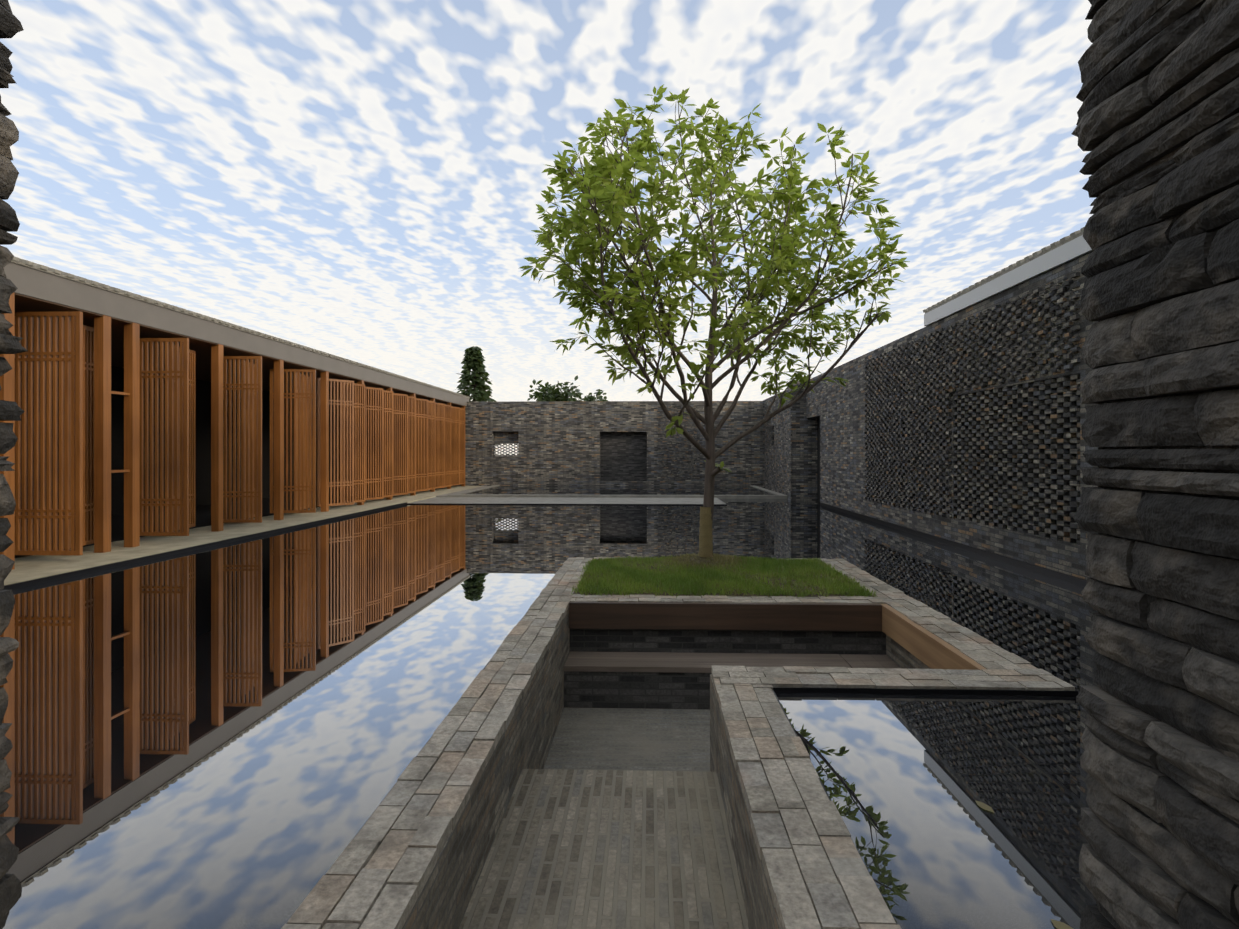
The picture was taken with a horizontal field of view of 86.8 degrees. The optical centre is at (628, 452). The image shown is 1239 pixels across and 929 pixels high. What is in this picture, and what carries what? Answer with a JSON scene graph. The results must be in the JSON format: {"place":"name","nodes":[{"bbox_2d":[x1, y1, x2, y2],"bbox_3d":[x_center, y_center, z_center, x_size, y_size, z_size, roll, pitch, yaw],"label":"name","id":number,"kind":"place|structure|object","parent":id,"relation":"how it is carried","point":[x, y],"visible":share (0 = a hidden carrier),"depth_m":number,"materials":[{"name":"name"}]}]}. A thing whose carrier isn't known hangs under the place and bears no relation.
{"place":"outdoors","nodes":[
{"label":"outdoors","id":0,"kind":"place"},
{"bbox_2d":[4,262,468,405],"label":"roof fascia","id":1,"kind":"structure","parent":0,"point":[30,282],"depth_m":11.27,"materials":[{"name":"grey concrete"}]},
{"bbox_2d":[11,256,469,398],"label":"roof tiles","id":2,"kind":"object","parent":1,"relation":"on","point":[36,266],"visible":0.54,"depth_m":11.29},
{"bbox_2d":[15,293,465,406],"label":"roof soffit","id":3,"kind":"structure","parent":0,"point":[200,347],"depth_m":13.13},
{"bbox_2d":[4,486,481,584],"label":"walkway","id":4,"kind":"structure","parent":0,"point":[32,567],"depth_m":10.94,"materials":[{"name":"grey concrete"}]},
{"bbox_2d":[15,355,394,557],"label":"dark pavilion interior walls","id":5,"kind":"structure","parent":4,"relation":"on","point":[203,453],"depth_m":18.18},
{"bbox_2d":[0,293,464,569],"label":"wooden screens","id":6,"kind":"object","parent":4,"relation":"on","point":[430,445],"visible":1,"depth_m":10.91,"materials":[{"name":"brown wood"}]},
{"bbox_2d":[0,0,1095,454],"label":"sky","id":7,"kind":"structure","parent":0,"point":[360,181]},
{"bbox_2d":[0,486,1097,928],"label":"pool water","id":8,"kind":"structure","parent":0,"point":[232,736],"depth_m":3.95,"materials":[{"name":"blue liquid"}]},
{"bbox_2d":[0,0,27,928],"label":"pier","id":9,"kind":"structure","parent":8,"relation":"in","point":[10,884],"depth_m":1.05,"materials":[{"name":"stone"}]},
{"bbox_2d":[2,499,1086,875],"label":"metal edge strips","id":10,"kind":"object","parent":8,"relation":"on","point":[1064,577],"visible":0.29,"depth_m":8.53,"materials":[{"name":"black metal"}]},
{"bbox_2d":[407,485,786,503],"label":"stone platform and kerbs","id":11,"kind":"structure","parent":8,"relation":"in","point":[459,497],"depth_m":21.64,"materials":[{"name":"grey stone"}]},
{"bbox_2d":[454,401,764,487],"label":"back wall","id":12,"kind":"structure","parent":11,"relation":"on","point":[557,443],"depth_m":28.86,"materials":[{"name":"brick"}]},
{"bbox_2d":[600,432,646,480],"bbox_3d":[-0.213,0.198,29.218,2.080,2.190,0.070,0,0,2],"label":"wall niche","id":13,"kind":"object","parent":12,"relation":"attached to","point":[623,456],"visible":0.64,"depth_m":29.18,"materials":[{"name":"brick"}]},
{"bbox_2d":[658,405,699,479],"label":"wall projecting bricks","id":14,"kind":"object","parent":12,"relation":"attached to","point":[678,447],"visible":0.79,"depth_m":28.69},
{"bbox_2d":[975,800,1072,928],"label":"floating leaves","id":15,"kind":"object","parent":8,"relation":"on","point":[1059,925],"visible":1,"depth_m":2.17,"materials":[{"name":"green plant"}]},
{"bbox_2d":[1072,0,1238,928],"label":"pier","id":16,"kind":"structure","parent":8,"relation":"in","point":[1156,131],"depth_m":0.85,"materials":[{"name":"stone"}]},
{"bbox_2d":[520,84,909,557],"bbox_3d":[1.132,-1.483,8.613,4.729,5.857,4.647,0,0,2],"label":"courtyard tree","id":17,"kind":"object","parent":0,"point":[601,167],"depth_m":7.86,"materials":[{"name":"green plant"}]},
{"bbox_2d":[763,251,1097,579],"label":"wall","id":18,"kind":"structure","parent":0,"point":[791,455],"depth_m":12.63,"materials":[{"name":"brick"}]},
{"bbox_2d":[764,271,1079,544],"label":"projecting wall bricks","id":19,"kind":"object","parent":18,"relation":"attached to","point":[1035,497],"depth_m":9.62,"materials":[{"name":"grey brick"}]},
{"bbox_2d":[817,418,1079,504],"bbox_3d":[7.237,0.113,17.131,2.700,3.500,20.060,0,0,2],"label":"dark building interior","id":20,"kind":"object","parent":18,"relation":"attached to","point":[818,461],"depth_m":20.73,"materials":[{"name":"black"}]},
{"bbox_2d":[924,235,1091,325],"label":"roof fascia","id":21,"kind":"structure","parent":18,"relation":"on","point":[1075,248],"depth_m":8.94,"materials":[{"name":"grey"}]},
{"bbox_2d":[923,227,1083,313],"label":"roof tiles","id":22,"kind":"object","parent":21,"relation":"on","point":[1056,244],"visible":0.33,"depth_m":9.09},
{"bbox_3d":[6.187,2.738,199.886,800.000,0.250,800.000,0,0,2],"label":"ground surface","id":23,"kind":"structure","parent":0,"visible":0},
{"bbox_2d":[456,346,497,444],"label":"conifer","id":24,"kind":"object","parent":23,"relation":"on","point":[473,354],"depth_m":46.92,"materials":[{"name":"green plant"}]},
{"bbox_2d":[459,769,749,928],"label":"brick floor","id":25,"kind":"structure","parent":23,"relation":"on","point":[602,849],"depth_m":3.29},
{"bbox_2d":[544,708,709,771],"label":"pit floor","id":26,"kind":"structure","parent":23,"relation":"on","point":[639,739],"depth_m":5.53,"materials":[{"name":"concrete"}]},
{"bbox_2d":[564,628,885,708],"bbox_3d":[0.963,2.108,5.629,3.190,0.650,2.030,0,0,2],"label":"bench base","id":27,"kind":"object","parent":26,"relation":"on","point":[659,690],"visible":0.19,"depth_m":6.59,"materials":[{"name":"grey brick"}]},
{"bbox_2d":[569,602,881,630],"bbox_3d":[0.965,1.654,6.607,3.128,0.258,0.065,0,0,2],"label":"bench back","id":28,"kind":"object","parent":27,"relation":"on","point":[736,616],"visible":1,"depth_m":6.58,"materials":[{"name":"brown wood"}]},
{"bbox_2d":[564,651,901,672],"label":"bench seat planks","id":29,"kind":"object","parent":27,"relation":"on","point":[676,662],"visible":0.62,"depth_m":6.36,"materials":[{"name":"brown wood"}]},
{"bbox_2d":[881,604,985,669],"bbox_3d":[2.530,1.654,5.577,0.064,0.258,2.022,0,0,2],"label":"bench back","id":30,"kind":"object","parent":27,"relation":"on","point":[927,648],"visible":0.57,"depth_m":5.56,"materials":[{"name":"brown wood"}]},
{"bbox_2d":[402,595,930,928],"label":"trench and island walls","id":31,"kind":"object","parent":23,"relation":"on","point":[524,742],"visible":0.04,"depth_m":3.33,"materials":[{"name":"stone"}]},
{"bbox_2d":[281,557,1074,928],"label":"wall coping bricks","id":32,"kind":"object","parent":31,"relation":"on","point":[379,871],"depth_m":3.10,"materials":[{"name":"grey stone"}]},
{"bbox_2d":[571,552,877,596],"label":"island grass","id":33,"kind":"structure","parent":31,"relation":"on","point":[676,579],"depth_m":7.62,"materials":[{"name":"green plant"}]},
{"bbox_2d":[699,506,712,557],"bbox_3d":[1.012,1.038,8.554,0.180,0.650,0.190,0,0,2],"label":"tree trunk","id":34,"kind":"object","parent":33,"relation":"on","point":[705,540],"visible":0.94,"depth_m":8.48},
{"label":"tree wood","id":35,"kind":"object","parent":23,"relation":"on","visible":0},
{"bbox_2d":[527,375,582,400],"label":"tree leaves","id":36,"kind":"object","parent":35,"relation":"on","point":[548,393],"visible":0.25,"depth_m":49.54,"materials":[{"name":"green plant"}]},
{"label":"tree wood","id":37,"kind":"object","parent":23,"relation":"on","visible":0},
{"bbox_2d":[576,389,607,400],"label":"tree leaves","id":38,"kind":"object","parent":37,"relation":"on","point":[589,397],"visible":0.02,"depth_m":51.64,"materials":[{"name":"green plant"}]}
]}

